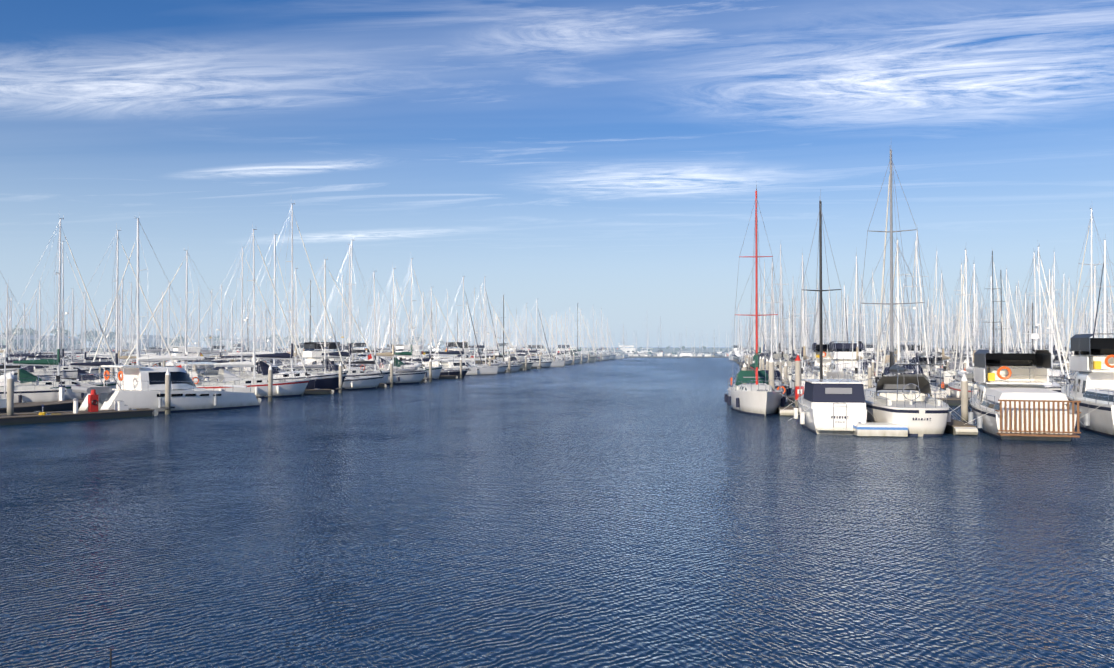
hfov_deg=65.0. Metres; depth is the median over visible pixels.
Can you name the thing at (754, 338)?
sailboat
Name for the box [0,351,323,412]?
arm pontoon
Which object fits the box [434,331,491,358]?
motor cruiser
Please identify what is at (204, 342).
sailboat
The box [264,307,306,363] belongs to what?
sailboat
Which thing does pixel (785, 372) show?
pile
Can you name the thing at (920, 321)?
sailboat
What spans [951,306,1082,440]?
motorboat
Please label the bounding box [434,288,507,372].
sailboat
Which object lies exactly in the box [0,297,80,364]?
sailboat
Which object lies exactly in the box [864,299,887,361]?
sailboat
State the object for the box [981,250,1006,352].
sailboat
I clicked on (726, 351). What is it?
sailboat
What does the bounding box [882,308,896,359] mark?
sailboat
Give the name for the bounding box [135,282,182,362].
sailboat
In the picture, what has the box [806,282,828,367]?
sailboat
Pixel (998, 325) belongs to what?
sailboat
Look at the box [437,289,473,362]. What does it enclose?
sailboat
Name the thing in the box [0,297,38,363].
sailboat
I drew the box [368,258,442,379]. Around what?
sailboat
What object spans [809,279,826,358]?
sailboat
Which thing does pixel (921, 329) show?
sailboat
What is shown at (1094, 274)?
sailboat
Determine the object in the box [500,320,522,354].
sailboat
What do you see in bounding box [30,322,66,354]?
sailboat
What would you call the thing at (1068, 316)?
sailboat
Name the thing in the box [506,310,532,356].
sailboat
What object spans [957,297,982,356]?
catamaran
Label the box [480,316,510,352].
sailboat
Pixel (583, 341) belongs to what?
sailboat
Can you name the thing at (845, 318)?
catamaran
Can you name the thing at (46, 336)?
sailboat
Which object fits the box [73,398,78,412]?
dock bollard
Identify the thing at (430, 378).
pile
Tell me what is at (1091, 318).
sailboat
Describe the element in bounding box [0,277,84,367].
sailboat
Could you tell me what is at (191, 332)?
sailboat
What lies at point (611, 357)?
sailboat
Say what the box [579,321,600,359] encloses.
sailboat
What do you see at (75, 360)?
sailboat
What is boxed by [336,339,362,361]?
motor cruiser
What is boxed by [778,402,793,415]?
finger
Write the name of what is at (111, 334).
tree
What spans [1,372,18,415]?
pile
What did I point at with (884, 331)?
sailboat
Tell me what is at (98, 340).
sailboat
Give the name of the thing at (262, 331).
sailboat
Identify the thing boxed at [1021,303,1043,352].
sailboat
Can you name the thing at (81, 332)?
sailboat
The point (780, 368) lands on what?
pile
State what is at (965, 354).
sailboat
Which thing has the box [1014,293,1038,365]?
sailboat
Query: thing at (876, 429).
dock float
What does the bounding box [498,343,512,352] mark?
motor cruiser
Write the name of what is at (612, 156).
sky
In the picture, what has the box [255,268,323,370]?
sailboat
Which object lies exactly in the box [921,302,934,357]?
sailboat
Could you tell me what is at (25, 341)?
sailboat
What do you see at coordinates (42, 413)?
hose coil
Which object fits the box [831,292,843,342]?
sailboat
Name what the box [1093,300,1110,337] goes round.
sailboat
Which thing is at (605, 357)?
sailboat
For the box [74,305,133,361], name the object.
sailboat
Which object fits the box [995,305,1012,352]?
sailboat
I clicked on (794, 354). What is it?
sailboat
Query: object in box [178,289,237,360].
sailboat
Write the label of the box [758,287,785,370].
sailboat
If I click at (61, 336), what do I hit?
sailboat
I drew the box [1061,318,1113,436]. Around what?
motor yacht
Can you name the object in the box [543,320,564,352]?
sailboat
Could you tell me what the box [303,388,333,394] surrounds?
finger
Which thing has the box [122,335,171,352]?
building
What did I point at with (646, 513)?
water
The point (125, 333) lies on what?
sailboat
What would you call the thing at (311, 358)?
motor cruiser
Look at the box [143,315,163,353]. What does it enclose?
catamaran
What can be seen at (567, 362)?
sailboat
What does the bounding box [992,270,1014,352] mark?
sailboat
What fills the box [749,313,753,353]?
sailboat
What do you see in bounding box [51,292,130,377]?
sailboat
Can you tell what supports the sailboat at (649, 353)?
on the water
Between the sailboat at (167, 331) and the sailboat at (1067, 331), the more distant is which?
the sailboat at (1067, 331)
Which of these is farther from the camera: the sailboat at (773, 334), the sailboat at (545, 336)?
the sailboat at (545, 336)
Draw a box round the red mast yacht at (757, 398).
[724,185,794,415]
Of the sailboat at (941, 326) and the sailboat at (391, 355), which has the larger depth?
the sailboat at (941, 326)
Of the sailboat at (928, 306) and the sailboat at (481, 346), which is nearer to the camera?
the sailboat at (928, 306)
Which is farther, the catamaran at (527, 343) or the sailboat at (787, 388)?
the catamaran at (527, 343)
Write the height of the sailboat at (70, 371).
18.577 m
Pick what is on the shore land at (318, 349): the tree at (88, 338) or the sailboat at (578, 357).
the tree at (88, 338)
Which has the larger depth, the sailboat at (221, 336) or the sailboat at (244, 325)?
the sailboat at (244, 325)
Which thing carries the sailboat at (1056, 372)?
on the water
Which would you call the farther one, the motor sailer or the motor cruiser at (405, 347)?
the motor cruiser at (405, 347)
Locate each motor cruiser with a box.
[127,343,227,368]
[266,336,368,369]
[287,342,303,355]
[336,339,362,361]
[347,339,367,357]
[385,341,444,363]
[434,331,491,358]
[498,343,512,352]
[528,342,554,354]
[557,340,570,352]
[810,330,833,375]
[823,327,865,378]
[863,344,875,356]
[900,334,921,360]
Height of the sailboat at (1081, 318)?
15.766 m
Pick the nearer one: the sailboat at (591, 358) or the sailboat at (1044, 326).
the sailboat at (1044, 326)
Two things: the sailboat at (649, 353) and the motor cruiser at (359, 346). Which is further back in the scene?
the sailboat at (649, 353)
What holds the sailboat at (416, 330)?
on the water
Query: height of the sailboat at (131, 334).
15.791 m
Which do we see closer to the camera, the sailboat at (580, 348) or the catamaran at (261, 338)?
the catamaran at (261, 338)
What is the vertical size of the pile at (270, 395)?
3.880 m
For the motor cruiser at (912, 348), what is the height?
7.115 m
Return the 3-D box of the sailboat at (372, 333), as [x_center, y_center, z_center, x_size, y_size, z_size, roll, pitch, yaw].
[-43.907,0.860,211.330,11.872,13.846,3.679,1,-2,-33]
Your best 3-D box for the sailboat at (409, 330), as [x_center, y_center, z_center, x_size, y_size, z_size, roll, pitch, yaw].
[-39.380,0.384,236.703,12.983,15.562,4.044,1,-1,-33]
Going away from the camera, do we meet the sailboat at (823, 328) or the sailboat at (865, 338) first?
the sailboat at (865, 338)
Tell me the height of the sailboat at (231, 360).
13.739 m
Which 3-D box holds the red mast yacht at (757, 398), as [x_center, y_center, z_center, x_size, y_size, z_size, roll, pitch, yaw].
[13.788,-2.394,59.342,4.427,15.900,12.315,0,-1,7]
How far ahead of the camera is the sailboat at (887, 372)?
97.03 m
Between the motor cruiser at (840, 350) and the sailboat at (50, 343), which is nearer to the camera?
the motor cruiser at (840, 350)
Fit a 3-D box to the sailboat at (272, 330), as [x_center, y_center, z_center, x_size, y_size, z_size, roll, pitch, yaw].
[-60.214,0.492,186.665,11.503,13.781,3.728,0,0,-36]
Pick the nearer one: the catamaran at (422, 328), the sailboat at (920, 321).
the sailboat at (920, 321)
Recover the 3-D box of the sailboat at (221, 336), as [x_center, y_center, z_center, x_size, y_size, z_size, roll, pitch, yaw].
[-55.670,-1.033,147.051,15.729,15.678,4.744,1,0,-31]
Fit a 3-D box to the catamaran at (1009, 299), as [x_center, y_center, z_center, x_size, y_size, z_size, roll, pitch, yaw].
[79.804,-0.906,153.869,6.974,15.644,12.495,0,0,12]
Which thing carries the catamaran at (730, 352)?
on the water
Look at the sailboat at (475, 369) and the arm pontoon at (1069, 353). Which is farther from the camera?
the sailboat at (475, 369)
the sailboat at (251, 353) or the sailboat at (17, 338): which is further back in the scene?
the sailboat at (17, 338)
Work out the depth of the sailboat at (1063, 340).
129.15 m
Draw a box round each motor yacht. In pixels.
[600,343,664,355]
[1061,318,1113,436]
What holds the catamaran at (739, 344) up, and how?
on the water
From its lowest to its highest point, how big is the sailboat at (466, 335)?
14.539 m
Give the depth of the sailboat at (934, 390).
73.78 m
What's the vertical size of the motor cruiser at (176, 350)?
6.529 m
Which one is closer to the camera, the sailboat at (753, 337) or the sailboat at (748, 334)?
the sailboat at (748, 334)
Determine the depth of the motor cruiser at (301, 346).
257.50 m
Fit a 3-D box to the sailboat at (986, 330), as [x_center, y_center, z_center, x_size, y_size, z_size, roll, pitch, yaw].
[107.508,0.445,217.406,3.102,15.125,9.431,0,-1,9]
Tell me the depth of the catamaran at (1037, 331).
226.30 m
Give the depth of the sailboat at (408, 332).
269.30 m
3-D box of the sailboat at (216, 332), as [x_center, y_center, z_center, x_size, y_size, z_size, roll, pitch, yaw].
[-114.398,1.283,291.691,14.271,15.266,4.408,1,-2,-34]
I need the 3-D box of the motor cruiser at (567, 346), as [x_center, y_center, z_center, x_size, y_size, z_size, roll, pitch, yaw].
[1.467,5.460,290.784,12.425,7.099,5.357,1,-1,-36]
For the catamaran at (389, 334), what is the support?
on the water
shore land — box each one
[84,348,582,350]
[380,348,1000,354]
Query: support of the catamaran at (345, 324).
on the water
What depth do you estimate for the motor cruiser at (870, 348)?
231.76 m
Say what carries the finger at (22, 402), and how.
on the water
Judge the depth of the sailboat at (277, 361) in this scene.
159.44 m
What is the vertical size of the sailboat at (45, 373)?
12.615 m
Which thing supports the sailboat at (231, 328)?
on the water
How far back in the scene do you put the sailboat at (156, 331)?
194.61 m
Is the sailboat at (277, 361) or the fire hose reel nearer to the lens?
the fire hose reel
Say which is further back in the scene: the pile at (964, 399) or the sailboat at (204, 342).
the sailboat at (204, 342)
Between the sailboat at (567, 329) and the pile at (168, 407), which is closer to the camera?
the pile at (168, 407)
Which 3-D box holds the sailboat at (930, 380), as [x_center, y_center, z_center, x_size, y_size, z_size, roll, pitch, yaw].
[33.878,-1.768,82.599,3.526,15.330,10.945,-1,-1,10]
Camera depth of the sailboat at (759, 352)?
160.63 m
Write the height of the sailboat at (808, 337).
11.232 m
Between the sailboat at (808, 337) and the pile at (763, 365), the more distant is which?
the sailboat at (808, 337)
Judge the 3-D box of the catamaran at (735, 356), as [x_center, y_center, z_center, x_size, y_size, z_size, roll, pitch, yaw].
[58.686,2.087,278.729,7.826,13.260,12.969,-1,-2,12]
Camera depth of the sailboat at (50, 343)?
220.59 m
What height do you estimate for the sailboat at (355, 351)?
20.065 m
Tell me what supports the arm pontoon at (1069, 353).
on the water
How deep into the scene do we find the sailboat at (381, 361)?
137.91 m
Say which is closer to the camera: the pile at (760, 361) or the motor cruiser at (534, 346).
the pile at (760, 361)
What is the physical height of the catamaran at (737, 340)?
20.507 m
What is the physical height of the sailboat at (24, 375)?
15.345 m
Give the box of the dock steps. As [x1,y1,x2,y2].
[114,401,128,410]
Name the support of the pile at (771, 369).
on the water
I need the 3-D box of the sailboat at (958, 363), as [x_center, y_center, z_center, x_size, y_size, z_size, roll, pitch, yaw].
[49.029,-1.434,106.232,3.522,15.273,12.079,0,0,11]
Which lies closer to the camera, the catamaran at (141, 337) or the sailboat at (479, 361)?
the sailboat at (479, 361)
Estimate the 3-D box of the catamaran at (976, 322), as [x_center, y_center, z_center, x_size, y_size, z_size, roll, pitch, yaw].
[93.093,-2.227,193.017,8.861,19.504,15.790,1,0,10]
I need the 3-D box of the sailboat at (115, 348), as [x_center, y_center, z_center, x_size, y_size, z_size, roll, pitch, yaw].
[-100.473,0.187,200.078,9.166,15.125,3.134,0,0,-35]
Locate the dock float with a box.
[853,422,907,436]
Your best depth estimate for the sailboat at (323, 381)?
80.24 m
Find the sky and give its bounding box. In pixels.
[0,0,1113,346]
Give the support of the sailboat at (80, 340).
on the water
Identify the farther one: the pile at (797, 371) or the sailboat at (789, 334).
the sailboat at (789, 334)
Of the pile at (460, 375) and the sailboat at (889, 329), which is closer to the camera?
the pile at (460, 375)
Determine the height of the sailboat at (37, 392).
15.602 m
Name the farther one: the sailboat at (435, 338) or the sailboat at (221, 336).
the sailboat at (435, 338)
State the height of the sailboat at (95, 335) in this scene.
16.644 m
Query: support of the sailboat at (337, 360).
on the water
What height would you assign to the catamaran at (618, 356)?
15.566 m
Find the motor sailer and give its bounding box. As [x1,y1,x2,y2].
[780,200,877,433]
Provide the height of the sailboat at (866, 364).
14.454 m
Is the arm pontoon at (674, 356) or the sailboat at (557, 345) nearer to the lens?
the sailboat at (557, 345)
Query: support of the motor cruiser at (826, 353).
on the water
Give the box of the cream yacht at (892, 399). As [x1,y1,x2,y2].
[857,149,966,436]
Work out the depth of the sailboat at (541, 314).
194.10 m
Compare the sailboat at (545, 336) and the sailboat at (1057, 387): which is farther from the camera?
the sailboat at (545, 336)
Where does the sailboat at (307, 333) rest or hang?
on the water
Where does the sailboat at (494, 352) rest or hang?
on the water
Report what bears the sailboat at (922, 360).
on the water
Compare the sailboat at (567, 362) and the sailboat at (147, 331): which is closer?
the sailboat at (567, 362)
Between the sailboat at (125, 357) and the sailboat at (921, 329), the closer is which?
the sailboat at (125, 357)
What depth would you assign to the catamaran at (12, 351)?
151.47 m
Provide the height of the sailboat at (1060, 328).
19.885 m
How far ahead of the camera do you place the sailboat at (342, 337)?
118.83 m
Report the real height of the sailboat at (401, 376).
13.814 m
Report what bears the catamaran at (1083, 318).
on the water
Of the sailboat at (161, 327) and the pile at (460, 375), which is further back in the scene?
the sailboat at (161, 327)
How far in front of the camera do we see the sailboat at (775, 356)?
125.85 m
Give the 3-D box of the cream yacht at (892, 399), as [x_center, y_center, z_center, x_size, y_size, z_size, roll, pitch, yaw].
[19.138,-2.902,48.724,5.125,16.600,15.012,0,-1,12]
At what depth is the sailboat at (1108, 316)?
140.41 m
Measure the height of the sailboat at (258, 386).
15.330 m
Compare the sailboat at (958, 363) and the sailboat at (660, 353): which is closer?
the sailboat at (958, 363)
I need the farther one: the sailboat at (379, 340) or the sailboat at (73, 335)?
the sailboat at (73, 335)
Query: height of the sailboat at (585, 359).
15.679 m
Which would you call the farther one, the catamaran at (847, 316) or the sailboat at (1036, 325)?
the catamaran at (847, 316)
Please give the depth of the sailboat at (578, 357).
226.08 m
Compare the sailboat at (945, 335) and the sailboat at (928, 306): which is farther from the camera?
the sailboat at (945, 335)
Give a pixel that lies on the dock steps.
(119, 406)
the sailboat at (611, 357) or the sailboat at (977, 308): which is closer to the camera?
the sailboat at (977, 308)
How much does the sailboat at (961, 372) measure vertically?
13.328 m
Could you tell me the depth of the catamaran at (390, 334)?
223.26 m
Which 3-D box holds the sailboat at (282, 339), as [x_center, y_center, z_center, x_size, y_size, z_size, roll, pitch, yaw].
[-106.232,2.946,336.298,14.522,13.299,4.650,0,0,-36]
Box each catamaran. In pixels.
[0,320,26,367]
[3,303,54,359]
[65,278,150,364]
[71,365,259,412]
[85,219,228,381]
[122,319,154,353]
[134,319,155,353]
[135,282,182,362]
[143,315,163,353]
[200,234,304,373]
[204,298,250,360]
[216,308,245,358]
[238,305,278,360]
[261,319,283,352]
[328,286,355,345]
[371,302,399,358]
[380,313,401,351]
[403,303,431,350]
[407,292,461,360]
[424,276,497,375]
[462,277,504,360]
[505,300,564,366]
[518,319,542,356]
[589,318,622,358]
[640,324,653,351]
[679,331,691,355]
[715,332,724,356]
[727,311,742,356]
[729,304,745,354]
[729,327,744,356]
[729,328,749,360]
[795,286,815,358]
[814,286,843,342]
[826,283,867,368]
[833,300,861,362]
[850,292,875,357]
[904,306,913,343]
[922,306,948,356]
[928,313,941,351]
[933,306,951,355]
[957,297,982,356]
[962,284,992,355]
[992,288,1024,352]
[1024,305,1048,352]
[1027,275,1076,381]
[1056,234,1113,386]
[1064,298,1093,353]
[1103,292,1112,337]
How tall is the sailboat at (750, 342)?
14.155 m
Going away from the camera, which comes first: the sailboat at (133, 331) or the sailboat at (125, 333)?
the sailboat at (133, 331)
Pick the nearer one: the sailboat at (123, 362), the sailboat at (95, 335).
the sailboat at (123, 362)
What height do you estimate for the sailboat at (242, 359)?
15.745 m
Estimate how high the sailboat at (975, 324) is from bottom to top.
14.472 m
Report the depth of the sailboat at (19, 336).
318.63 m
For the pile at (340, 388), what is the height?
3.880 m
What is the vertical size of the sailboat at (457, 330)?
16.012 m
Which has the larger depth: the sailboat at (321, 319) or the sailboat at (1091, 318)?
the sailboat at (321, 319)
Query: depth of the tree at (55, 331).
410.08 m
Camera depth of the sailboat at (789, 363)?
110.66 m
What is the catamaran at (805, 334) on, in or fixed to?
on the water
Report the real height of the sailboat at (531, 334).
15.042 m
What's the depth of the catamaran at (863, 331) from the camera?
184.03 m
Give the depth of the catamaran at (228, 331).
225.34 m
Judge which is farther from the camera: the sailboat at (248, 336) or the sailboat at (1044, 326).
the sailboat at (248, 336)
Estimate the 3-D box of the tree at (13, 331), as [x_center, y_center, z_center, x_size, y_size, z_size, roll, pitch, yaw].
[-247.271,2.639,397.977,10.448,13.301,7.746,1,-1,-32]
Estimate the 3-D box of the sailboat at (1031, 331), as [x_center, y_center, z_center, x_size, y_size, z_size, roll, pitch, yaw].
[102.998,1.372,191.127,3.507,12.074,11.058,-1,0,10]
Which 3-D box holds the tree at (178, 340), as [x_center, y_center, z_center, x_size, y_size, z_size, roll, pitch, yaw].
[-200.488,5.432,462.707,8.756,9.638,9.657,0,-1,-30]
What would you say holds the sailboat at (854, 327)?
on the water
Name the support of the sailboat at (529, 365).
on the water
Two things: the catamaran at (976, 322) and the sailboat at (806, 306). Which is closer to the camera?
the sailboat at (806, 306)
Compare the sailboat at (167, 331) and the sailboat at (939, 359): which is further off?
the sailboat at (167, 331)
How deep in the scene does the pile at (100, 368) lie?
110.02 m
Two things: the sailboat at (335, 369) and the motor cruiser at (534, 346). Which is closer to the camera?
the sailboat at (335, 369)
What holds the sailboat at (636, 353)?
on the water
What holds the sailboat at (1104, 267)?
on the water
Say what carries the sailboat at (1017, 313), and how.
on the water
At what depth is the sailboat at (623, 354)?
342.38 m
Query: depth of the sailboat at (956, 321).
241.91 m
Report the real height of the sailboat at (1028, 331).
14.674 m
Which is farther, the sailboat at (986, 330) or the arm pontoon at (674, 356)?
the arm pontoon at (674, 356)
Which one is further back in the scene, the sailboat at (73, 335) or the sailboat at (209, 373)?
the sailboat at (73, 335)
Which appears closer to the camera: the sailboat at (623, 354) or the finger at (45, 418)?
the finger at (45, 418)
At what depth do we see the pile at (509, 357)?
147.58 m
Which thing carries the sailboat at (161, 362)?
on the water
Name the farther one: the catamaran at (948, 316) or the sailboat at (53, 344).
the sailboat at (53, 344)
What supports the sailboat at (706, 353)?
on the water
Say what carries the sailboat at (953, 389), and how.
on the water
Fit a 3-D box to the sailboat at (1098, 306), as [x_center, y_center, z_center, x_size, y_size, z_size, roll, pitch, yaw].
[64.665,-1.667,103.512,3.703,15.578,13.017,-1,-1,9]
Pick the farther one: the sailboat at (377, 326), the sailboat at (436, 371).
the sailboat at (377, 326)
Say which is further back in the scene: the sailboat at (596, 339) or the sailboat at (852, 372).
the sailboat at (596, 339)
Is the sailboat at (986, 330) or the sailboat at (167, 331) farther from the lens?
the sailboat at (986, 330)
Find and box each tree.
[3,325,26,334]
[51,326,69,335]
[78,329,100,350]
[106,330,115,344]
[170,336,184,346]
[203,335,222,345]
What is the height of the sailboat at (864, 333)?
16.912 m
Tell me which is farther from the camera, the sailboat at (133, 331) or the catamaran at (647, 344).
the catamaran at (647, 344)
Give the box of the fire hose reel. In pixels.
[88,390,98,412]
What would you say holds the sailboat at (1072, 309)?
on the water
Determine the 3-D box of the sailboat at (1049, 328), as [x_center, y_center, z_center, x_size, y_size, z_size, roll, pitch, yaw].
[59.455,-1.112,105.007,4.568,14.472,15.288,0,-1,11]
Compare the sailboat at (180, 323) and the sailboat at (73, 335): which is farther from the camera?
the sailboat at (73, 335)
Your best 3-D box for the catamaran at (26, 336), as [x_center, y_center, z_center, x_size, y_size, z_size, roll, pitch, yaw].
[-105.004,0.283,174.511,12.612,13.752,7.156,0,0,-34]
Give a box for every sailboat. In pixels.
[0,273,65,402]
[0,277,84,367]
[0,279,62,379]
[0,297,37,362]
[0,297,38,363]
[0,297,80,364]
[0,311,22,358]
[1,325,29,381]
[3,241,109,378]
[3,317,34,351]
[11,308,48,358]
[12,215,118,399]
[13,317,43,357]
[13,324,23,348]
[15,311,67,357]
[21,289,135,367]
[21,322,49,352]
[27,319,78,359]
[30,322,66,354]
[36,320,78,355]
[39,223,175,382]
[40,312,90,361]
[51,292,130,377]
[51,302,90,357]
[51,304,107,362]
[62,307,99,360]
[69,313,95,356]
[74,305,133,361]
[79,318,113,356]
[82,314,113,352]
[83,295,161,368]
[94,317,128,357]
[98,283,171,364]
[98,311,135,360]
[100,308,148,357]
[108,313,155,353]
[111,317,140,363]
[124,250,256,374]
[126,291,204,371]
[134,306,174,360]
[136,305,164,354]
[142,307,172,353]
[144,312,172,354]
[152,306,183,355]
[158,297,210,360]
[163,299,240,368]
[164,314,209,354]
[170,289,237,358]
[176,229,310,397]
[176,247,294,374]
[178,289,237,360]
[183,285,271,364]
[202,316,228,349]
[211,298,289,365]
[213,312,246,354]
[217,203,347,392]
[227,299,262,350]
[227,307,298,363]
[228,314,261,355]
[229,302,269,362]
[244,311,278,359]
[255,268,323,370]
[257,306,298,359]
[262,257,384,389]
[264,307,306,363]
[276,309,311,349]
[277,301,323,361]
[277,326,286,351]
[281,280,345,362]
[294,285,340,350]
[297,320,320,354]
[298,241,389,383]
[301,276,377,368]
[308,271,426,384]
[313,244,401,367]
[318,316,344,349]
[341,290,403,362]
[347,304,367,347]
[353,268,425,372]
[357,310,386,358]
[361,279,424,366]
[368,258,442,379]
[373,301,391,351]
[380,318,422,358]
[381,275,447,360]
[386,287,469,377]
[396,309,424,358]
[399,315,422,350]
[403,313,435,353]
[414,299,473,360]
[421,319,446,356]
[425,312,444,351]
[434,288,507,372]
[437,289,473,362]
[443,288,520,371]
[445,313,472,352]
[452,301,496,360]
[465,307,521,370]
[472,295,533,369]
[479,287,505,358]
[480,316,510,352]
[495,303,551,367]
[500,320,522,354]
[502,321,534,357]
[502,322,527,356]
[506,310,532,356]
[515,311,563,360]
[519,310,547,356]
[527,317,557,353]
[528,312,575,362]
[535,315,580,363]
[537,317,571,364]
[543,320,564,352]
[551,312,584,362]
[552,308,587,362]
[558,310,596,361]
[560,315,578,353]
[563,316,585,356]
[566,302,595,361]
[573,323,597,360]
[578,307,609,359]
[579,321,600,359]
[582,320,610,355]
[591,308,615,359]
[618,323,628,357]
[632,337,639,355]
[646,331,652,355]
[656,317,664,355]
[703,339,710,356]
[710,338,718,356]
[723,330,727,353]
[738,318,751,361]
[743,310,752,362]
[743,314,753,354]
[747,313,755,363]
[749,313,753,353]
[752,291,767,369]
[753,258,790,395]
[755,260,770,358]
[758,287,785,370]
[768,245,792,368]
[773,265,793,382]
[774,292,786,353]
[775,302,788,352]
[783,299,800,359]
[784,286,806,366]
[784,305,796,360]
[788,276,812,379]
[789,253,819,390]
[794,293,817,365]
[794,307,799,351]
[803,318,815,360]
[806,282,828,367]
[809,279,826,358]
[822,311,826,343]
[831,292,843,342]
[835,300,844,342]
[844,247,874,388]
[844,303,864,369]
[854,279,871,361]
[859,299,869,355]
[861,267,884,375]
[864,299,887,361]
[870,285,894,363]
[870,324,886,357]
[872,239,947,397]
[875,261,911,369]
[878,299,911,379]
[881,304,893,355]
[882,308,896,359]
[885,289,904,362]
[894,241,937,386]
[896,283,909,355]
[900,234,942,374]
[906,273,931,362]
[908,296,925,356]
[919,296,944,364]
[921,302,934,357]
[922,301,939,358]
[925,250,953,369]
[929,272,965,383]
[934,304,954,360]
[938,298,957,362]
[946,249,984,397]
[947,299,958,358]
[948,304,964,356]
[949,263,972,370]
[951,296,968,362]
[952,277,972,363]
[953,302,960,352]
[955,260,989,381]
[966,294,985,362]
[968,302,987,366]
[977,299,995,348]
[979,275,1004,352]
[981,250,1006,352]
[984,309,992,350]
[987,283,1006,352]
[992,268,1022,352]
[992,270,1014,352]
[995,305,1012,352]
[1006,285,1028,352]
[1011,281,1029,352]
[1014,251,1067,383]
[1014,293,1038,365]
[1019,243,1070,391]
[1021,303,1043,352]
[1022,309,1038,352]
[1023,315,1034,351]
[1024,303,1033,351]
[1033,269,1073,373]
[1037,297,1048,349]
[1043,286,1058,349]
[1044,251,1074,371]
[1045,275,1070,356]
[1053,272,1074,363]
[1055,277,1078,356]
[1060,208,1113,384]
[1060,291,1083,354]
[1065,315,1071,350]
[1070,265,1113,373]
[1075,262,1113,371]
[1076,301,1087,333]
[1084,282,1111,337]
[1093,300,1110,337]
[1099,297,1113,337]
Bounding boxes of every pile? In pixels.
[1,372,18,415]
[98,358,103,378]
[160,369,174,413]
[265,365,275,401]
[336,362,344,392]
[388,360,394,386]
[427,358,433,381]
[458,358,463,377]
[508,355,511,371]
[538,355,541,368]
[759,356,761,370]
[762,357,764,369]
[769,355,773,390]
[779,359,782,380]
[784,362,787,383]
[793,355,803,413]
[868,363,871,387]
[957,374,967,423]
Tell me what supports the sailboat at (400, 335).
on the water
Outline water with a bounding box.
[0,347,1113,667]
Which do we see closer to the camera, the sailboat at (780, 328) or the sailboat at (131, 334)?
the sailboat at (131, 334)
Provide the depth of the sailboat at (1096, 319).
118.60 m
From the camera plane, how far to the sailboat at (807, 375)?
85.16 m
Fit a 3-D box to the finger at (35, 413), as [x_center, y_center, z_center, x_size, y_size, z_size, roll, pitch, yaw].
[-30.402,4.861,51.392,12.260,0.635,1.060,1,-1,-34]
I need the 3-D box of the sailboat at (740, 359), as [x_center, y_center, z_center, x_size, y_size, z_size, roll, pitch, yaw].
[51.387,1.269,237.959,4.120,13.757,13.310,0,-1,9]
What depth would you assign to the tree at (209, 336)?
515.91 m
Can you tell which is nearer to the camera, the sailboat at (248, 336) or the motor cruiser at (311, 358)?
the motor cruiser at (311, 358)
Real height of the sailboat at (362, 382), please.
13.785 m
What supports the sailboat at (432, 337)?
on the water
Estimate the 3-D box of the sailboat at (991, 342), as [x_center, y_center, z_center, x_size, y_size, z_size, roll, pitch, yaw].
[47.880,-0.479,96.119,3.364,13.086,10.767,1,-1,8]
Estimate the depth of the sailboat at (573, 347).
238.52 m
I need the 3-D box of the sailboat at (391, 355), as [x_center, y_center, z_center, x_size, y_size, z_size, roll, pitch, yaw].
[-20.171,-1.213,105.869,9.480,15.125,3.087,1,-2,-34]
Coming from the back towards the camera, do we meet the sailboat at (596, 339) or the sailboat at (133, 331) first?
the sailboat at (596, 339)
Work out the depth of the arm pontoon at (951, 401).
64.78 m
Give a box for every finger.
[0,408,148,415]
[0,408,157,424]
[14,401,36,403]
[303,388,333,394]
[377,383,386,387]
[439,375,457,378]
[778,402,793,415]
[945,419,977,434]
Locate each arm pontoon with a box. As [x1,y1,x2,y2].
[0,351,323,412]
[628,348,717,357]
[727,353,1065,405]
[782,351,1070,388]
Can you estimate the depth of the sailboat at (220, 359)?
140.28 m
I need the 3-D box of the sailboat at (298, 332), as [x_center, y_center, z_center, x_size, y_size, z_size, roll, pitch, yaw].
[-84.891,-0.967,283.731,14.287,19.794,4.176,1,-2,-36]
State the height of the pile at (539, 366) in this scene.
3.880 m
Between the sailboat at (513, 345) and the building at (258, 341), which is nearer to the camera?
the sailboat at (513, 345)
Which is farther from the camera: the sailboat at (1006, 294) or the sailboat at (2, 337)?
the sailboat at (2, 337)
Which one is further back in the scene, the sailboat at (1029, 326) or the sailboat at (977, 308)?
the sailboat at (1029, 326)
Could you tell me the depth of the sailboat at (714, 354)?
362.34 m
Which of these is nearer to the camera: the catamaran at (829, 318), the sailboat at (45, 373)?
the sailboat at (45, 373)
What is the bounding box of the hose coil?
[38,405,51,414]
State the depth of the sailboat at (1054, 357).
119.29 m
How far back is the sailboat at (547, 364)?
178.96 m
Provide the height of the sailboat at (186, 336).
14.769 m
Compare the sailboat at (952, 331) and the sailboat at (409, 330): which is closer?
the sailboat at (952, 331)
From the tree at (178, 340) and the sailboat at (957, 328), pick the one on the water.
the sailboat at (957, 328)
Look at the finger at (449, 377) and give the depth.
117.61 m
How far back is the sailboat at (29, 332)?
214.28 m
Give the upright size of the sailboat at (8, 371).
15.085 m

